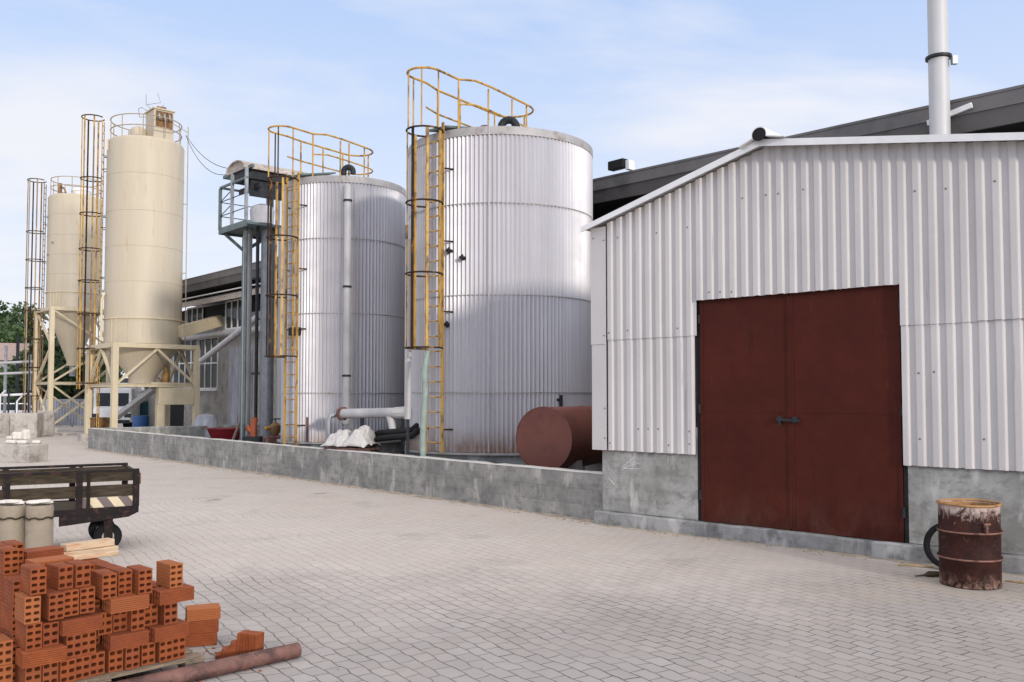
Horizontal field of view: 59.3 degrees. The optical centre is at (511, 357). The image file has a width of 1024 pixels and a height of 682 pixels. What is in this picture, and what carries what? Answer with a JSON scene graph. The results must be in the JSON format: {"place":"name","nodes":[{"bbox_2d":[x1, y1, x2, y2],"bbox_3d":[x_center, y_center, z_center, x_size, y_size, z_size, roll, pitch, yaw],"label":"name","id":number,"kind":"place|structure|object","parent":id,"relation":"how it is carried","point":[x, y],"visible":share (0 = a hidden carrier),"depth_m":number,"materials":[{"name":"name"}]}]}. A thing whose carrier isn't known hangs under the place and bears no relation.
{"place":"outdoors","nodes":[
{"label":"outdoors","id":0,"kind":"place"},
{"bbox_2d":[0,664,12,681],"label":"hollow brick","id":1,"kind":"object","parent":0,"point":[6,673],"visible":0.84,"depth_m":5.58,"materials":[{"name":"brick"}]},
{"bbox_2d":[0,633,12,665],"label":"hollow brick","id":2,"kind":"object","parent":1,"relation":"on","point":[6,648],"visible":1,"depth_m":5.59,"materials":[{"name":"brick"}]},
{"bbox_2d":[2,628,19,658],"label":"hollow brick","id":3,"kind":"object","parent":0,"point":[9,634],"visible":0.24,"depth_m":5.72,"materials":[{"name":"brick"}]},
{"bbox_2d":[0,601,14,632],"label":"hollow brick","id":4,"kind":"object","parent":3,"relation":"on","point":[7,619],"visible":0.49,"depth_m":5.77,"materials":[{"name":"brick"}]},
{"bbox_2d":[0,574,15,600],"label":"hollow brick","id":5,"kind":"object","parent":4,"relation":"on","point":[1,587],"visible":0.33,"depth_m":5.89,"materials":[{"name":"brick"}]},
{"bbox_2d":[0,545,18,575],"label":"hollow brick","id":6,"kind":"object","parent":5,"relation":"on","point":[9,559],"visible":1,"depth_m":5.92,"materials":[{"name":"brick"}]},
{"bbox_2d":[3,574,21,606],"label":"hollow brick","id":7,"kind":"object","parent":4,"relation":"on","point":[11,585],"visible":0.73,"depth_m":5.77,"materials":[{"name":"brick"}]},
{"bbox_2d":[55,423,122,432],"bbox_3d":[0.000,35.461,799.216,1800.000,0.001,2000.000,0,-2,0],"label":"ground","id":8,"kind":"structure","parent":0,"point":[70,429],"depth_m":52.74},
{"bbox_2d":[0,300,27,342],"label":"tree","id":9,"kind":"object","parent":8,"relation":"on","point":[5,316],"visible":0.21,"depth_m":84.84,"materials":[{"name":"green plant"}]},
{"bbox_2d":[0,343,31,405],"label":"distant house","id":10,"kind":"structure","parent":8,"relation":"on","point":[11,349],"depth_m":70.61,"materials":[{"name":"ceramic"}]},
{"bbox_2d":[0,336,32,412],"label":"pipe rack","id":11,"kind":"object","parent":8,"relation":"on","point":[4,394],"visible":0.64,"depth_m":49.93,"materials":[{"name":"metal"}]},
{"bbox_2d":[0,320,32,342],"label":"tree","id":12,"kind":"object","parent":8,"relation":"on","point":[6,337],"visible":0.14,"depth_m":76.62,"materials":[{"name":"green plant"}]},
{"bbox_2d":[10,301,47,336],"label":"tree","id":13,"kind":"object","parent":8,"relation":"on","point":[28,316],"visible":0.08,"depth_m":89.26,"materials":[{"name":"green plant"}]},
{"bbox_2d":[0,328,84,403],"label":"tree","id":14,"kind":"object","parent":8,"relation":"on","point":[59,357],"visible":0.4,"depth_m":66.24,"materials":[{"name":"green plant"}]},
{"bbox_2d":[38,397,84,426],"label":"sheet fence","id":15,"kind":"object","parent":8,"relation":"on","point":[71,419],"visible":0.38,"depth_m":55.91,"materials":[{"name":"metal"}]},
{"bbox_2d":[22,176,110,431],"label":"cement silo","id":16,"kind":"object","parent":8,"relation":"on","point":[62,255],"visible":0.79,"depth_m":47.26,"materials":[{"name":"beige paint"}]},
{"bbox_2d":[54,336,123,398],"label":"tree","id":17,"kind":"object","parent":8,"relation":"on","point":[102,379],"visible":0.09,"depth_m":69.74,"materials":[{"name":"green plant"}]},
{"bbox_2d":[92,383,139,426],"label":"white lorry","id":18,"kind":"object","parent":8,"relation":"on","point":[126,395],"visible":0.38,"depth_m":46.04,"materials":[{"name":"paint"}]},
{"bbox_2d":[88,424,602,519],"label":"concrete wall","id":19,"kind":"structure","parent":8,"relation":"on","point":[563,492],"depth_m":18.28,"materials":[{"name":"concrete"}]},
{"bbox_2d":[218,160,306,440],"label":"filter tower","id":20,"kind":"structure","parent":0,"point":[251,177],"depth_m":26.47,"materials":[{"name":"grey metal"}]},
{"bbox_2d":[198,311,259,363],"bbox_3d":[-9.724,-0.605,30.902,0.220,1.473,6.501,2,-3,-35],"label":"slanted pipe","id":21,"kind":"object","parent":20,"relation":"attached to","point":[231,337],"visible":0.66,"depth_m":31.16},
{"bbox_2d":[0,435,1023,681],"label":"paved yard","id":22,"kind":"structure","parent":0,"point":[464,593],"depth_m":8.76,"materials":[{"name":"concrete"}]},
{"bbox_2d":[0,499,25,544],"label":"cement cylinder","id":23,"kind":"object","parent":22,"relation":"on","point":[12,519],"visible":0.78,"depth_m":8.06,"materials":[{"name":"beige concrete"}]},
{"bbox_2d":[0,443,47,462],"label":"concrete block","id":24,"kind":"object","parent":22,"relation":"on","point":[23,453],"depth_m":26.06,"materials":[{"name":"concrete"}]},
{"bbox_2d":[10,413,43,437],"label":"concrete block","id":25,"kind":"object","parent":22,"relation":"on","point":[33,423],"depth_m":41.14,"materials":[{"name":"concrete"}]},
{"bbox_2d":[24,499,54,548],"bbox_3d":[-4.276,1.789,8.132,0.252,1.006,0.252,2,-3,-40],"label":"cement cylinder","id":26,"kind":"object","parent":22,"relation":"on","point":[39,521],"visible":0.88,"depth_m":8.05,"materials":[{"name":"beige concrete"}]},
{"bbox_2d":[37,411,54,435],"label":"concrete block","id":27,"kind":"object","parent":22,"relation":"on","point":[49,424],"depth_m":42.63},
{"bbox_2d":[0,463,140,545],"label":"trailer cart","id":28,"kind":"object","parent":22,"relation":"on","point":[103,510],"visible":0.81,"depth_m":11.19,"materials":[{"name":"wood"}]},
{"bbox_2d":[76,95,199,440],"bbox_3d":[-15.899,-3.923,38.418,4.324,15.057,3.930,2,-3,-41],"label":"cement silo","id":29,"kind":"object","parent":22,"relation":"on","point":[141,296],"visible":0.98,"depth_m":37.45,"materials":[{"name":"beige paint"}]},
{"bbox_2d":[178,315,221,336],"bbox_3d":[-13.702,-1.378,39.608,0.380,1.182,2.865,-1,-3,18],"label":"conveyor","id":30,"kind":"object","parent":29,"relation":"attached to","point":[198,326],"visible":1,"depth_m":39.36,"materials":[{"name":"beige metal"}]},
{"bbox_2d":[74,647,204,681],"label":"wooden pallet","id":31,"kind":"object","parent":22,"relation":"on","point":[190,658],"visible":0.18,"depth_m":6.06,"materials":[{"name":"brown wood"}]},
{"bbox_2d":[15,664,41,681],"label":"hollow brick","id":32,"kind":"object","parent":31,"relation":"on","point":[32,674],"visible":0.7,"depth_m":5.58,"materials":[{"name":"brick"}]},
{"bbox_2d":[15,642,66,668],"bbox_3d":[-2.950,1.863,5.636,0.250,0.092,0.163,2,-3,-42],"label":"hollow brick","id":33,"kind":"object","parent":32,"relation":"on","point":[46,655],"visible":0.97,"depth_m":5.58,"materials":[{"name":"brick"}]},
{"bbox_2d":[15,619,41,650],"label":"hollow brick","id":34,"kind":"object","parent":33,"relation":"on","point":[28,637],"visible":0.84,"depth_m":5.60,"materials":[{"name":"brick"}]},
{"bbox_2d":[14,591,40,624],"bbox_3d":[-3.044,1.571,5.656,0.092,0.163,0.212,2,-3,-43],"label":"hollow brick","id":35,"kind":"object","parent":34,"relation":"on","point":[27,609],"visible":0.96,"depth_m":5.60,"materials":[{"name":"brick"}]},
{"bbox_2d":[20,563,46,595],"bbox_3d":[-3.031,1.403,5.700,0.092,0.163,0.212,2,-3,-43],"label":"hollow brick","id":36,"kind":"object","parent":35,"relation":"on","point":[33,578],"visible":1,"depth_m":5.65,"materials":[{"name":"brick"}]},
{"bbox_2d":[40,617,58,646],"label":"hollow brick","id":37,"kind":"object","parent":33,"relation":"on","point":[50,633],"visible":0.69,"depth_m":5.68,"materials":[{"name":"brick"}]},
{"bbox_2d":[39,588,64,620],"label":"hollow brick","id":38,"kind":"object","parent":37,"relation":"on","point":[52,603],"visible":0.83,"depth_m":5.68,"materials":[{"name":"brick"}]},
{"bbox_2d":[41,663,57,681],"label":"hollow brick","id":39,"kind":"object","parent":31,"relation":"on","point":[49,672],"visible":0.5,"depth_m":5.65,"materials":[{"name":"brick"}]},
{"bbox_2d":[58,657,75,681],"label":"hollow brick","id":40,"kind":"object","parent":31,"relation":"on","point":[67,670],"visible":0.49,"depth_m":5.70,"materials":[{"name":"brick"}]},
{"bbox_2d":[59,633,81,658],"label":"hollow brick","id":41,"kind":"object","parent":40,"relation":"on","point":[73,643],"visible":0.63,"depth_m":5.75,"materials":[{"name":"brick"}]},
{"bbox_2d":[58,612,102,636],"bbox_3d":[-2.809,1.722,5.824,0.163,0.092,0.250,-2,-3,43],"label":"hollow brick","id":42,"kind":"object","parent":41,"relation":"on","point":[80,623],"visible":0.87,"depth_m":5.77,"materials":[{"name":"brick"}]},
{"bbox_2d":[60,587,78,616],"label":"hollow brick","id":43,"kind":"object","parent":42,"relation":"on","point":[71,601],"visible":0.66,"depth_m":5.76,"materials":[{"name":"brick"}]},
{"bbox_2d":[45,561,72,589],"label":"hollow brick","id":44,"kind":"object","parent":43,"relation":"on","point":[59,575],"visible":0.91,"depth_m":5.80,"materials":[{"name":"brick"}]},
{"bbox_2d":[77,585,94,613],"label":"hollow brick","id":45,"kind":"object","parent":42,"relation":"on","point":[86,599],"visible":0.6,"depth_m":5.83,"materials":[{"name":"brick"}]},
{"bbox_2d":[64,559,90,587],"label":"hollow brick","id":46,"kind":"object","parent":45,"relation":"on","point":[81,573],"visible":0.74,"depth_m":5.86,"materials":[{"name":"brick"}]},
{"bbox_2d":[75,654,89,679],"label":"hollow brick","id":47,"kind":"object","parent":31,"relation":"on","point":[83,667],"visible":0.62,"depth_m":5.78,"materials":[{"name":"brick"}]},
{"bbox_2d":[81,630,95,655],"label":"hollow brick","id":48,"kind":"object","parent":47,"relation":"on","point":[88,642],"visible":0.57,"depth_m":5.82,"materials":[{"name":"brick"}]},
{"bbox_2d":[90,647,104,676],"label":"hollow brick","id":49,"kind":"object","parent":31,"relation":"on","point":[97,662],"visible":0.53,"depth_m":5.86,"materials":[{"name":"brick"}]},
{"bbox_2d":[97,643,122,672],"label":"hollow brick","id":50,"kind":"object","parent":31,"relation":"on","point":[114,661],"visible":0.65,"depth_m":5.93,"materials":[{"name":"brick"}]},
{"bbox_2d":[123,646,139,669],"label":"hollow brick","id":51,"kind":"object","parent":31,"relation":"on","point":[131,657],"visible":0.58,"depth_m":5.98,"materials":[{"name":"brick"}]},
{"bbox_2d":[102,628,148,650],"bbox_3d":[-2.586,1.879,6.021,0.250,0.092,0.163,2,-3,-43],"label":"hollow brick","id":52,"kind":"object","parent":51,"relation":"on","point":[113,641],"visible":0.92,"depth_m":5.96,"materials":[{"name":"brick"}]},
{"bbox_2d":[95,607,111,635],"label":"hollow brick","id":53,"kind":"object","parent":52,"relation":"on","point":[107,623],"visible":0.51,"depth_m":5.95,"materials":[{"name":"brick"}]},
{"bbox_2d":[112,612,126,631],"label":"hollow brick","id":54,"kind":"object","parent":52,"relation":"on","point":[119,621],"visible":0.44,"depth_m":6.02,"materials":[{"name":"brick"}]},
{"bbox_2d":[127,609,144,630],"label":"hollow brick","id":55,"kind":"object","parent":52,"relation":"on","point":[135,620],"visible":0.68,"depth_m":6.04,"materials":[{"name":"brick"}]},
{"bbox_2d":[102,592,148,613],"bbox_3d":[-2.580,1.635,6.010,0.250,0.092,0.163,2,-3,-43],"label":"hollow brick","id":56,"kind":"object","parent":55,"relation":"on","point":[127,603],"visible":0.87,"depth_m":5.95,"materials":[{"name":"brick"}]},
{"bbox_2d":[91,568,116,599],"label":"hollow brick","id":57,"kind":"object","parent":56,"relation":"on","point":[104,581],"visible":0.94,"depth_m":5.91,"materials":[{"name":"brick"}]},
{"bbox_2d":[105,565,131,595],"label":"hollow brick","id":58,"kind":"object","parent":56,"relation":"on","point":[124,580],"visible":0.69,"depth_m":6.02,"materials":[{"name":"brick"}]},
{"bbox_2d":[127,564,152,594],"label":"hollow brick","id":59,"kind":"object","parent":56,"relation":"on","point":[141,579],"visible":0.93,"depth_m":6.06,"materials":[{"name":"brick"}]},
{"bbox_2d":[139,641,154,665],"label":"hollow brick","id":60,"kind":"object","parent":31,"relation":"on","point":[147,654],"visible":0.55,"depth_m":6.08,"materials":[{"name":"brick"}]},
{"bbox_2d":[155,639,172,662],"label":"hollow brick","id":61,"kind":"object","parent":31,"relation":"on","point":[163,651],"visible":0.54,"depth_m":6.15,"materials":[{"name":"brick"}]},
{"bbox_2d":[145,618,188,642],"bbox_3d":[-2.390,1.887,6.222,0.163,0.092,0.250,-2,-3,41],"label":"hollow brick","id":62,"kind":"object","parent":61,"relation":"on","point":[159,632],"visible":0.78,"depth_m":6.16,"materials":[{"name":"brick"}]},
{"bbox_2d":[145,602,157,625],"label":"hollow brick","id":63,"kind":"object","parent":62,"relation":"on","point":[151,614],"visible":0.45,"depth_m":6.18,"materials":[{"name":"brick"}]},
{"bbox_2d":[157,602,177,624],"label":"hollow brick","id":64,"kind":"object","parent":62,"relation":"on","point":[167,614],"visible":0.63,"depth_m":6.21,"materials":[{"name":"brick"}]},
{"bbox_2d":[149,583,193,605],"bbox_3d":[-2.366,1.645,6.253,0.163,0.092,0.250,-2,-3,42],"label":"hollow brick","id":65,"kind":"object","parent":64,"relation":"on","point":[160,596],"visible":0.92,"depth_m":6.19,"materials":[{"name":"brick"}]},
{"bbox_2d":[156,559,182,588],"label":"hollow brick","id":66,"kind":"object","parent":65,"relation":"on","point":[169,573],"visible":1,"depth_m":6.26,"materials":[{"name":"brick"}]},
{"bbox_2d":[185,632,216,646],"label":"hollow brick","id":67,"kind":"object","parent":22,"relation":"on","point":[202,639],"visible":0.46,"depth_m":6.99,"materials":[{"name":"brick"}]},
{"bbox_2d":[185,618,218,633],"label":"hollow brick","id":68,"kind":"object","parent":67,"relation":"on","point":[203,626],"visible":0.59,"depth_m":7.02,"materials":[{"name":"brick"}]},
{"bbox_2d":[185,603,220,621],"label":"hollow brick","id":69,"kind":"object","parent":68,"relation":"on","point":[201,612],"visible":0.99,"depth_m":7.05,"materials":[{"name":"brick"}]},
{"bbox_2d":[193,414,218,438],"bbox_3d":[-12.211,2.846,35.912,1.240,1.180,0.855,0,-2,0],"label":"covered machine","id":70,"kind":"object","parent":22,"relation":"on","point":[209,420],"visible":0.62,"depth_m":35.67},
{"bbox_2d":[115,642,301,681],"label":"rusty pipe","id":71,"kind":"object","parent":22,"relation":"on","point":[217,667],"visible":1,"depth_m":6.25,"materials":[{"name":"brown metal"}]},
{"bbox_2d":[236,630,263,654],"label":"half brick","id":72,"kind":"object","parent":22,"relation":"on","point":[248,641],"visible":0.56,"depth_m":6.65,"materials":[{"name":"brick"}]},
{"bbox_2d":[85,448,593,521],"bbox_3d":[-7.155,2.913,23.247,0.238,0.034,25.300,2,-3,-41],"label":"sand drift","id":73,"kind":"object","parent":22,"relation":"on","point":[474,504],"visible":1,"depth_m":18.10,"materials":[{"name":"sand"}]},
{"bbox_2d":[144,84,1023,453],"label":"industrial hall","id":74,"kind":"structure","parent":22,"relation":"on","point":[220,292],"depth_m":23.21,"materials":[{"name":"grey metal"}]},
{"bbox_2d":[170,382,183,425],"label":"doorway","id":75,"kind":"structure","parent":74,"relation":"in","point":[176,411],"depth_m":44.41,"materials":[{"name":"black metal"}]},
{"bbox_2d":[173,339,197,387],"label":"window","id":76,"kind":"structure","parent":74,"relation":"in","point":[178,377],"depth_m":43.82,"materials":[{"name":"white glass"}]},
{"bbox_2d":[199,337,218,390],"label":"window","id":77,"kind":"structure","parent":74,"relation":"in","point":[209,369],"depth_m":41.71,"materials":[{"name":"white glass"}]},
{"bbox_2d":[223,298,240,330],"bbox_3d":[-12.077,-1.875,39.507,0.117,1.391,2.623,2,-3,-41],"label":"window","id":78,"kind":"structure","parent":74,"relation":"in","point":[232,307],"depth_m":39.92,"materials":[{"name":"white glass"}]},
{"bbox_2d":[228,346,252,424],"bbox_3d":[-11.835,1.563,39.117,0.096,4.033,2.255,2,-3,-41],"label":"sliding door","id":79,"kind":"structure","parent":74,"relation":"in","point":[235,352],"depth_m":39.44,"materials":[{"name":"metal"}]},
{"bbox_2d":[581,126,1023,574],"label":"corrugated shed","id":80,"kind":"structure","parent":22,"relation":"on","point":[813,343],"depth_m":11.41,"materials":[{"name":"metal"}]},
{"bbox_2d":[697,293,799,529],"bbox_3d":[3.152,0.703,12.056,1.500,3.095,0.112,-2,-3,43],"label":"door leaf","id":81,"kind":"structure","parent":80,"relation":"in","point":[744,408],"depth_m":12.09,"materials":[{"name":"metal"}]},
{"bbox_2d":[789,284,904,542],"bbox_3d":[4.136,0.666,11.182,1.425,3.095,0.068,-2,-3,43],"label":"door leaf","id":82,"kind":"structure","parent":80,"relation":"in","point":[847,467],"depth_m":11.15,"materials":[{"name":"metal"}]},
{"bbox_2d":[925,0,957,134],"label":"chimney","id":83,"kind":"object","parent":80,"relation":"on","point":[938,57],"visible":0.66,"depth_m":15.29,"materials":[{"name":"metal"}]},
{"bbox_2d":[596,524,1023,576],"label":"concrete curb","id":84,"kind":"structure","parent":22,"relation":"on","point":[851,555],"depth_m":11.32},
{"bbox_2d":[923,524,938,566],"bbox_3d":[4.869,2.103,10.045,0.524,0.518,0.192,-2,-3,43],"label":"old tyre","id":85,"kind":"object","parent":22,"relation":"on","point":[931,531],"visible":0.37,"depth_m":10.15,"materials":[{"name":"rubber"}]},
{"bbox_2d":[936,498,1003,589],"bbox_3d":[4.721,1.913,9.271,0.624,0.853,0.646,1,-2,-15],"label":"oil drum","id":86,"kind":"object","parent":22,"relation":"on","point":[969,552],"visible":1,"depth_m":9.05,"materials":[{"name":"metal"}]},
{"bbox_2d":[0,0,1023,377],"label":"sky","id":87,"kind":"structure","parent":0,"point":[647,83],"materials":[{"name":"blue"}]},
{"label":"bund floor","id":88,"kind":"structure","parent":0,"visible":0},
{"bbox_2d":[242,417,262,442],"bbox_3d":[-7.223,2.337,25.124,0.500,1.323,0.400,0,-2,0],"label":"orange pipe fitting","id":89,"kind":"object","parent":88,"relation":"on","point":[251,429],"visible":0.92,"depth_m":25.05,"materials":[{"name":"metal"}]},
{"bbox_2d":[263,418,280,443],"bbox_3d":[-6.455,2.321,24.523,0.603,1.303,0.400,1,-3,-30],"label":"yellow valve","id":90,"kind":"object","parent":88,"relation":"on","point":[274,428],"visible":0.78,"depth_m":24.41,"materials":[{"name":"metal"}]},
{"bbox_2d":[265,125,405,453],"bbox_3d":[-4.460,-1.372,23.754,3.400,8.631,3.748,0,-2,0],"label":"storage tank","id":91,"kind":"object","parent":88,"relation":"on","point":[342,310],"visible":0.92,"depth_m":22.51,"materials":[{"name":"metal"}]},
{"bbox_2d":[324,446,380,451],"bbox_3d":[-3.562,2.391,20.017,1.240,0.787,0.600,-2,-3,40],"label":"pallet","id":92,"kind":"object","parent":88,"relation":"on","point":[357,448],"visible":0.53,"depth_m":19.84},
{"bbox_2d":[321,425,381,447],"bbox_3d":[-3.566,1.744,20.055,1.297,0.476,0.775,-1,-3,30],"label":"plastic sheet","id":93,"kind":"object","parent":92,"relation":"on","point":[363,436],"visible":0.99,"depth_m":19.79,"materials":[{"name":"plastic"}]},
{"bbox_2d":[326,406,404,454],"bbox_3d":[-3.142,1.936,20.229,2.761,1.713,0.402,-2,-3,38],"label":"lagged pipe","id":94,"kind":"object","parent":88,"relation":"on","point":[345,413],"visible":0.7,"depth_m":20.15,"materials":[{"name":"grey metal"}]},
{"bbox_2d":[370,427,419,451],"bbox_3d":[-2.527,2.112,19.382,1.666,1.264,0.333,-2,-3,38],"label":"black hose","id":95,"kind":"object","parent":88,"relation":"on","point":[415,432],"visible":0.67,"depth_m":19.29,"materials":[{"name":"rubber"}]},
{"bbox_2d":[404,239,411,454],"bbox_3d":[-2.159,0.131,18.711,0.180,5.194,0.180,0,-2,0],"label":"pale duct","id":96,"kind":"object","parent":88,"relation":"on","point":[408,389],"visible":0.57,"depth_m":18.66,"materials":[{"name":"metal"}]},
{"bbox_2d":[420,350,429,455],"bbox_3d":[-1.723,1.274,17.735,0.161,2.825,0.274,-1,-3,16],"label":"green hose","id":97,"kind":"object","parent":88,"relation":"on","point":[424,405],"visible":0.77,"depth_m":17.66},
{"bbox_2d":[404,66,592,469],"bbox_3d":[-0.260,-1.508,20.152,4.340,8.601,4.598,0,-2,0],"label":"storage tank","id":98,"kind":"object","parent":88,"relation":"on","point":[499,216],"visible":0.84,"depth_m":18.40,"materials":[{"name":"metal"}]},
{"bbox_2d":[516,406,601,470],"bbox_3d":[1.349,1.794,17.162,1.146,1.740,3.000,-1,-3,32],"label":"red cylinder tank","id":99,"kind":"object","parent":88,"relation":"on","point":[557,437],"visible":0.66,"depth_m":15.97,"materials":[{"name":"metal"}]},
{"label":"hollow brick","id":100,"kind":"object","parent":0,"visible":0},
{"bbox_2d":[24,545,63,563],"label":"hollow brick","id":101,"kind":"object","parent":100,"relation":"on","point":[43,551],"visible":0.47,"depth_m":6.33,"materials":[{"name":"brick"}]},
{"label":"hollow brick","id":102,"kind":"object","parent":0,"visible":0},
{"bbox_2d":[64,545,117,554],"bbox_3d":[-3.123,1.429,6.608,0.120,0.050,0.420,-2,-3,43],"label":"pale board","id":103,"kind":"object","parent":102,"relation":"on","point":[115,547],"visible":0.3,"depth_m":6.59,"materials":[{"name":"brown wood"}]},
{"bbox_2d":[60,538,114,551],"bbox_3d":[-3.119,1.377,6.619,0.100,0.050,0.360,-2,-3,38],"label":"pale board","id":104,"kind":"object","parent":103,"relation":"on","point":[86,544],"visible":0.86,"depth_m":6.58,"materials":[{"name":"beige wood"}]},
{"bbox_2d":[68,549,118,559],"bbox_3d":[-3.054,1.431,6.497,0.400,0.035,0.080,2,-3,-44],"label":"pale board","id":105,"kind":"object","parent":102,"relation":"on","point":[96,554],"visible":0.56,"depth_m":6.50,"materials":[{"name":"brown wood"}]},
{"bbox_3d":[-9.849,3.099,30.897,1.000,0.284,0.800,0,-2,0],"label":"crate","id":106,"kind":"object","parent":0,"visible":0},
{"bbox_2d":[206,427,239,439],"bbox_3d":[-9.849,2.687,30.915,1.320,0.520,0.924,0,-2,0],"label":"red tub","id":107,"kind":"object","parent":106,"relation":"on","point":[223,433],"visible":0.62,"depth_m":30.58,"materials":[{"name":"plastic"}]},
{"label":"hollow brick","id":108,"kind":"object","parent":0,"visible":0},
{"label":"hollow brick","id":109,"kind":"object","parent":108,"relation":"on","visible":0},
{"bbox_2d":[25,555,73,566],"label":"hollow brick","id":110,"kind":"object","parent":109,"relation":"on","point":[42,561],"visible":0.29,"depth_m":5.94,"materials":[{"name":"brick"}]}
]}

